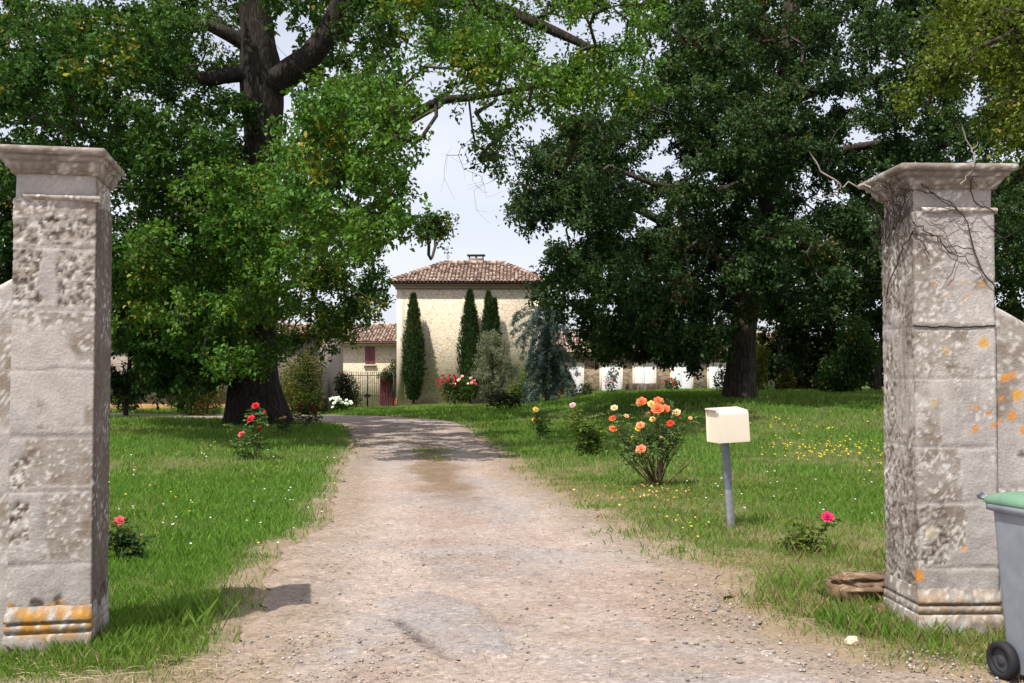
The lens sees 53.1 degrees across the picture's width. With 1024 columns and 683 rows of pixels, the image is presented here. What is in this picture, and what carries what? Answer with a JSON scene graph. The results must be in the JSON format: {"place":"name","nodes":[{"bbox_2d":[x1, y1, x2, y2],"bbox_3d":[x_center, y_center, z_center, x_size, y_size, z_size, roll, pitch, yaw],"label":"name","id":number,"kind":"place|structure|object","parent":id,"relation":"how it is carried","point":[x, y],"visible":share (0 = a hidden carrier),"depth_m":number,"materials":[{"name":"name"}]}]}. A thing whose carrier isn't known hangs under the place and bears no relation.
{"place":"outdoors","nodes":[
{"label":"outdoors","id":0,"kind":"place"},
{"bbox_2d":[0,380,1023,682],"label":"lawn ground","id":1,"kind":"structure","parent":0,"point":[828,642],"depth_m":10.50,"materials":[{"name":"green plant"}]},
{"bbox_2d":[0,279,12,647],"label":"garden wall","id":2,"kind":"structure","parent":1,"relation":"on","point":[6,301],"depth_m":5.89,"materials":[{"name":"stone"}]},
{"bbox_2d":[0,130,62,284],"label":"tree","id":3,"kind":"object","parent":1,"relation":"on","point":[6,239],"visible":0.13,"depth_m":35.29,"materials":[{"name":"green plant"}]},
{"bbox_2d":[0,144,124,655],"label":"gate pillar","id":4,"kind":"structure","parent":1,"relation":"on","point":[58,503],"depth_m":5.93,"materials":[{"name":"stone"}]},
{"bbox_2d":[110,370,142,411],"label":"shrub","id":5,"kind":"object","parent":1,"relation":"on","point":[117,402],"visible":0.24,"depth_m":42.77,"materials":[{"name":"green plant"}]},
{"bbox_2d":[110,303,151,415],"bbox_3d":[-14.922,-0.117,40.123,3.147,6.625,4.339,1,-2,-17],"label":"tree","id":6,"kind":"object","parent":1,"relation":"on","point":[122,384],"visible":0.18,"depth_m":39.41,"materials":[{"name":"green plant"}]},
{"bbox_2d":[108,516,153,560],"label":"rose bush","id":7,"kind":"object","parent":1,"relation":"on","point":[124,542],"visible":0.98,"depth_m":8.78,"materials":[{"name":"green plant"}]},
{"bbox_2d":[161,371,225,415],"bbox_3d":[-12.510,1.597,39.990,2.858,2.868,1.866,0,-2,0],"label":"golden shrub","id":8,"kind":"object","parent":1,"relation":"on","point":[201,406],"visible":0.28,"depth_m":39.64,"materials":[{"name":"green plant"}]},
{"bbox_2d":[110,322,346,409],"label":"rendered house","id":9,"kind":"structure","parent":1,"relation":"on","point":[334,367],"depth_m":47.02,"materials":[{"name":"paint"}]},
{"bbox_2d":[223,402,269,459],"bbox_3d":[-5.003,1.742,19.190,0.953,1.204,0.638,0,-2,0],"label":"rose bush","id":10,"kind":"object","parent":1,"relation":"on","point":[251,417],"visible":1,"depth_m":19.18,"materials":[{"name":"green plant"}]},
{"bbox_2d":[271,416,296,434],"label":"rose bush","id":11,"kind":"object","parent":1,"relation":"on","point":[283,418],"visible":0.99,"depth_m":26.92,"materials":[{"name":"green plant"}]},
{"bbox_2d":[279,345,328,413],"bbox_3d":[-8.594,1.608,41.904,2.222,2.911,1.746,0,-2,0],"label":"golden shrub","id":12,"kind":"object","parent":1,"relation":"on","point":[299,395],"visible":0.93,"depth_m":41.72,"materials":[{"name":"green plant"}]},
{"bbox_2d":[291,403,325,425],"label":"rose bush","id":13,"kind":"object","parent":1,"relation":"on","point":[306,412],"visible":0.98,"depth_m":29.84,"materials":[{"name":"green plant"}]},
{"bbox_2d":[306,397,329,412],"bbox_3d":[-8.334,2.844,42.937,1.290,1.007,0.660,0,-2,-3],"label":"stone trough","id":14,"kind":"object","parent":1,"relation":"on","point":[326,407],"visible":0.2,"depth_m":42.65,"materials":[{"name":"stone"}]},
{"bbox_2d":[0,0,675,425],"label":"oak tree","id":15,"kind":"object","parent":1,"relation":"on","point":[206,292],"visible":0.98,"depth_m":23.45,"materials":[{"name":"green plant"}]},
{"bbox_2d":[329,396,353,410],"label":"white flower bush","id":16,"kind":"object","parent":1,"relation":"on","point":[341,405],"visible":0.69,"depth_m":44.65,"materials":[{"name":"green plant"}]},
{"bbox_2d":[332,371,362,406],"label":"shrub","id":17,"kind":"object","parent":1,"relation":"on","point":[345,387],"visible":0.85,"depth_m":49.83,"materials":[{"name":"green plant"}]},
{"bbox_2d":[345,371,393,406],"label":"iron gate","id":18,"kind":"structure","parent":1,"relation":"on","point":[367,395],"depth_m":55.94,"materials":[{"name":"grey metal"}]},
{"bbox_2d":[343,323,396,406],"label":"annex house","id":19,"kind":"structure","parent":1,"relation":"on","point":[378,352],"depth_m":65.98,"materials":[{"name":"paint"}]},
{"bbox_2d":[377,359,396,404],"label":"ivy","id":20,"kind":"object","parent":19,"relation":"attached to","point":[394,367],"visible":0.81,"depth_m":65.52,"materials":[{"name":"green plant"}]},
{"bbox_2d":[380,376,394,406],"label":"door","id":21,"kind":"structure","parent":19,"relation":"in","point":[383,382],"depth_m":65.86,"materials":[{"name":"red paint"}]},
{"bbox_2d":[400,291,428,404],"bbox_3d":[-5.420,0.440,56.193,1.575,6.456,1.623,-1,-2,37],"label":"cypress","id":22,"kind":"object","parent":1,"relation":"on","point":[413,367],"visible":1,"depth_m":55.92,"materials":[{"name":"green plant"}]},
{"bbox_2d":[435,374,477,404],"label":"rose bush","id":23,"kind":"object","parent":1,"relation":"on","point":[455,385],"visible":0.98,"depth_m":52.72,"materials":[{"name":"green plant"}]},
{"bbox_2d":[390,254,544,405],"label":"stone house","id":24,"kind":"structure","parent":1,"relation":"on","point":[440,288],"depth_m":57.08,"materials":[{"name":"stone"}]},
{"bbox_2d":[456,288,482,403],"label":"cypress","id":25,"kind":"object","parent":1,"relation":"on","point":[469,335],"visible":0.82,"depth_m":55.90,"materials":[{"name":"green plant"}]},
{"bbox_2d":[478,289,498,401],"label":"cypress","id":26,"kind":"object","parent":1,"relation":"on","point":[487,321],"visible":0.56,"depth_m":56.09,"materials":[{"name":"green plant"}]},
{"bbox_2d":[467,328,523,406],"bbox_3d":[-0.711,1.292,47.118,2.741,3.881,2.560,0,-2,0],"label":"olive tree","id":27,"kind":"object","parent":1,"relation":"on","point":[504,376],"visible":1,"depth_m":46.87,"materials":[{"name":"silvery olive leaves"},{"name":"twig bark"},{"name":"bark"}]},
{"bbox_2d":[486,297,504,398],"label":"cypress","id":28,"kind":"object","parent":1,"relation":"on","point":[497,322],"visible":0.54,"depth_m":56.17,"materials":[{"name":"green plant"}]},
{"bbox_2d":[109,417,883,550],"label":"lawn flowers","id":29,"kind":"object","parent":1,"relation":"on","point":[686,480],"visible":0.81,"depth_m":18.19,"materials":[{"name":"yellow plant"}]},
{"bbox_2d":[480,387,523,409],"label":"rose bush","id":30,"kind":"object","parent":1,"relation":"on","point":[515,398],"visible":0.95,"depth_m":39.84,"materials":[{"name":"green plant"}]},
{"bbox_2d":[506,366,535,400],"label":"green shrub","id":31,"kind":"object","parent":1,"relation":"on","point":[515,387],"visible":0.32,"depth_m":50.78,"materials":[{"name":"green plant"}]},
{"bbox_2d":[527,407,554,438],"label":"rose bush","id":32,"kind":"object","parent":1,"relation":"on","point":[537,425],"visible":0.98,"depth_m":25.32,"materials":[{"name":"green plant"}]},
{"bbox_2d":[508,303,580,404],"bbox_3d":[1.427,0.539,44.041,3.234,4.637,2.784,0,-2,0],"label":"blue cedar","id":33,"kind":"object","parent":1,"relation":"on","point":[547,339],"visible":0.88,"depth_m":43.64,"materials":[{"name":"green plant"}]},
{"bbox_2d":[577,383,592,394],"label":"rose bush","id":34,"kind":"object","parent":1,"relation":"on","point":[585,389],"visible":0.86,"depth_m":45.88,"materials":[{"name":"green plant"}]},
{"bbox_2d":[563,401,612,455],"bbox_3d":[1.470,1.734,19.825,1.015,1.154,0.708,0,-2,0],"label":"rose bush","id":35,"kind":"object","parent":1,"relation":"on","point":[593,437],"visible":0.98,"depth_m":19.82,"materials":[{"name":"green plant"}]},
{"bbox_2d":[604,367,618,391],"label":"rose bush","id":36,"kind":"object","parent":1,"relation":"on","point":[613,379],"visible":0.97,"depth_m":45.94,"materials":[{"name":"green plant"}]},
{"bbox_2d":[625,383,657,391],"bbox_3d":[5.690,2.167,44.952,1.390,0.679,0.655,0,-2,0],"label":"stone trough","id":37,"kind":"object","parent":1,"relation":"on","point":[640,386],"visible":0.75,"depth_m":44.65,"materials":[{"name":"stone"}]},
{"bbox_2d":[573,482,722,505],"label":"fallen petals","id":38,"kind":"object","parent":1,"relation":"on","point":[648,494],"visible":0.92,"depth_m":13.41,"materials":[{"name":"plant"}]},
{"bbox_2d":[603,397,702,486],"bbox_3d":[2.013,1.451,14.645,1.434,1.330,0.592,0,-2,0],"label":"rose bush","id":39,"kind":"object","parent":1,"relation":"on","point":[657,406],"visible":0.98,"depth_m":14.65,"materials":[{"name":"twig bark"},{"name":"green rose leaves"},{"name":"petal"}]},
{"bbox_2d":[542,331,776,394],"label":"stone barn","id":40,"kind":"structure","parent":1,"relation":"on","point":[630,373],"depth_m":65.94,"materials":[{"name":"stone"}]},
{"bbox_2d":[563,363,583,393],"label":"door","id":41,"kind":"structure","parent":40,"relation":"in","point":[580,366],"depth_m":65.92,"materials":[{"name":"white paint"}]},
{"bbox_2d":[599,363,622,390],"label":"door","id":42,"kind":"structure","parent":40,"relation":"in","point":[603,371],"depth_m":65.92,"materials":[{"name":"white paint"}]},
{"bbox_2d":[633,363,656,383],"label":"door","id":43,"kind":"structure","parent":40,"relation":"in","point":[640,375],"depth_m":65.92,"materials":[{"name":"white paint"}]},
{"bbox_2d":[670,363,693,388],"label":"door","id":44,"kind":"structure","parent":40,"relation":"in","point":[685,384],"depth_m":65.92,"materials":[{"name":"white paint"}]},
{"bbox_2d":[707,363,725,388],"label":"door","id":45,"kind":"structure","parent":40,"relation":"in","point":[712,369],"depth_m":65.92,"materials":[{"name":"white paint"}]},
{"bbox_2d":[663,377,680,389],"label":"rose bush","id":46,"kind":"object","parent":1,"relation":"on","point":[675,383],"visible":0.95,"depth_m":45.87,"materials":[{"name":"green plant"}]},
{"bbox_2d":[712,363,725,392],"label":"rose bush","id":47,"kind":"object","parent":1,"relation":"on","point":[721,378],"visible":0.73,"depth_m":38.94,"materials":[{"name":"green plant"}]},
{"bbox_2d":[705,406,749,527],"bbox_3d":[2.257,1.416,10.713,0.372,1.462,0.308,0,-2,-13],"label":"letterbox","id":48,"kind":"object","parent":1,"relation":"on","point":[725,426],"visible":0.95,"depth_m":10.65,"materials":[{"name":"metal"}]},
{"bbox_2d":[496,0,1023,398],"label":"oak tree","id":49,"kind":"object","parent":1,"relation":"on","point":[765,160],"visible":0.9,"depth_m":29.87,"materials":[{"name":"green plant"}]},
{"bbox_2d":[756,344,770,390],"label":"shrub","id":50,"kind":"object","parent":1,"relation":"on","point":[761,365],"visible":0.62,"depth_m":43.86,"materials":[{"name":"green plant"}]},
{"bbox_2d":[776,368,798,389],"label":"shrub","id":51,"kind":"object","parent":1,"relation":"on","point":[788,376],"visible":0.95,"depth_m":44.83,"materials":[{"name":"green plant"}]},
{"bbox_2d":[756,215,837,389],"bbox_3d":[12.647,-1.681,47.314,4.946,9.182,6.645,0,-2,0],"label":"tree","id":52,"kind":"object","parent":1,"relation":"on","point":[783,343],"visible":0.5,"depth_m":46.52,"materials":[{"name":"green plant"}]},
{"bbox_2d":[776,507,842,552],"bbox_3d":[2.672,1.746,9.213,0.561,0.507,0.381,0,-2,0],"label":"rose bush","id":53,"kind":"object","parent":1,"relation":"on","point":[805,536],"visible":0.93,"depth_m":9.18,"materials":[{"name":"green plant"}]},
{"bbox_2d":[741,247,883,388],"bbox_3d":[16.759,-1.351,54.498,11.274,9.147,6.854,0,-2,0],"label":"tree","id":54,"kind":"object","parent":1,"relation":"on","point":[870,380],"visible":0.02,"depth_m":53.22,"materials":[{"name":"green plant"}]},
{"bbox_2d":[784,203,880,389],"bbox_3d":[15.453,-1.868,48.424,5.805,9.014,6.580,0,-2,0],"label":"tree","id":55,"kind":"object","parent":1,"relation":"on","point":[831,342],"visible":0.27,"depth_m":47.29,"materials":[{"name":"green plant"}]},
{"bbox_2d":[812,315,882,392],"bbox_3d":[13.094,0.560,40.021,2.820,3.232,1.588,0,-2,0],"label":"laurel thicket","id":56,"kind":"object","parent":1,"relation":"on","point":[859,364],"visible":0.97,"depth_m":39.80,"materials":[{"name":"green plant"}]},
{"bbox_2d":[817,571,884,601],"bbox_3d":[2.497,1.797,7.387,0.533,0.289,0.469,0,-2,0],"label":"broken stone","id":57,"kind":"object","parent":1,"relation":"on","point":[860,583],"visible":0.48,"depth_m":7.25,"materials":[{"name":"stone"}]},
{"bbox_2d":[844,636,857,645],"bbox_3d":[2.013,1.779,6.073,0.085,0.064,0.077,0,-2,0],"label":"pale stone","id":58,"kind":"object","parent":1,"relation":"on","point":[852,640],"visible":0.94,"depth_m":6.05,"materials":[{"name":"stone"}]},
{"bbox_2d":[842,196,883,389],"bbox_3d":[16.832,-2.730,45.522,4.417,10.481,7.663,-1,-2,22],"label":"tree","id":59,"kind":"object","parent":1,"relation":"on","point":[873,294],"visible":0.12,"depth_m":44.45,"materials":[{"name":"green plant"}]},
{"bbox_2d":[853,603,891,620],"bbox_3d":[2.382,1.801,6.735,0.264,0.153,0.253,0,-2,0],"label":"broken stone","id":60,"kind":"object","parent":1,"relation":"on","point":[880,607],"visible":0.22,"depth_m":6.69,"materials":[{"name":"stone"}]},
{"bbox_2d":[858,163,1018,633],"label":"gate pillar","id":61,"kind":"structure","parent":1,"relation":"on","point":[940,413],"depth_m":6.41,"materials":[{"name":"stone"}]},
{"bbox_2d":[809,125,1005,297],"bbox_3d":[2.544,-0.821,6.638,0.537,1.054,1.074,2,-2,-42],"label":"dead vine","id":62,"kind":"object","parent":61,"relation":"attached to","point":[899,217],"visible":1,"depth_m":6.47,"materials":[{"name":"brown plant"}]},
{"bbox_2d":[868,299,1023,385],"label":"tree","id":63,"kind":"object","parent":1,"relation":"on","point":[1015,315],"visible":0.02,"depth_m":45.39,"materials":[{"name":"green plant"}]},
{"bbox_2d":[880,0,1023,214],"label":"tree","id":64,"kind":"object","parent":1,"relation":"on","point":[960,47],"visible":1,"depth_m":13.74,"materials":[{"name":"green plant"}]},
{"bbox_2d":[943,155,1023,315],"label":"tree","id":65,"kind":"object","parent":1,"relation":"on","point":[1008,289],"visible":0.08,"depth_m":43.79,"materials":[{"name":"green plant"}]},
{"bbox_2d":[976,491,1023,679],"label":"wheelie bin","id":66,"kind":"object","parent":1,"relation":"on","point":[1005,660],"visible":1,"depth_m":5.35,"materials":[{"name":"grey plastic"}]},
{"bbox_2d":[994,306,1023,630],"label":"garden wall","id":67,"kind":"structure","parent":1,"relation":"on","point":[1009,332],"depth_m":6.43,"materials":[{"name":"stone"}]},
{"bbox_2d":[0,0,1023,373],"label":"sky","id":68,"kind":"structure","parent":0,"point":[476,235],"materials":[{"name":"white"}]},
{"bbox_2d":[110,414,969,682],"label":"driveway","id":69,"kind":"structure","parent":0,"point":[383,475],"depth_m":7.41,"materials":[{"name":"beige gravel"}]},
{"bbox_2d":[347,441,361,459],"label":"dry weed","id":70,"kind":"object","parent":69,"relation":"on","point":[355,448],"visible":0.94,"depth_m":19.24,"materials":[{"name":"beige plant"}]},
{"bbox_2d":[0,546,846,682],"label":"dry straw","id":71,"kind":"object","parent":69,"relation":"on","point":[250,668],"visible":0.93,"depth_m":5.62,"materials":[{"name":"beige dry grass"}]},
{"bbox_2d":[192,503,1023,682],"bbox_3d":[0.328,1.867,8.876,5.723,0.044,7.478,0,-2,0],"label":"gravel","id":72,"kind":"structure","parent":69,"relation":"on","point":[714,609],"depth_m":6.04,"materials":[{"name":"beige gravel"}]}
]}

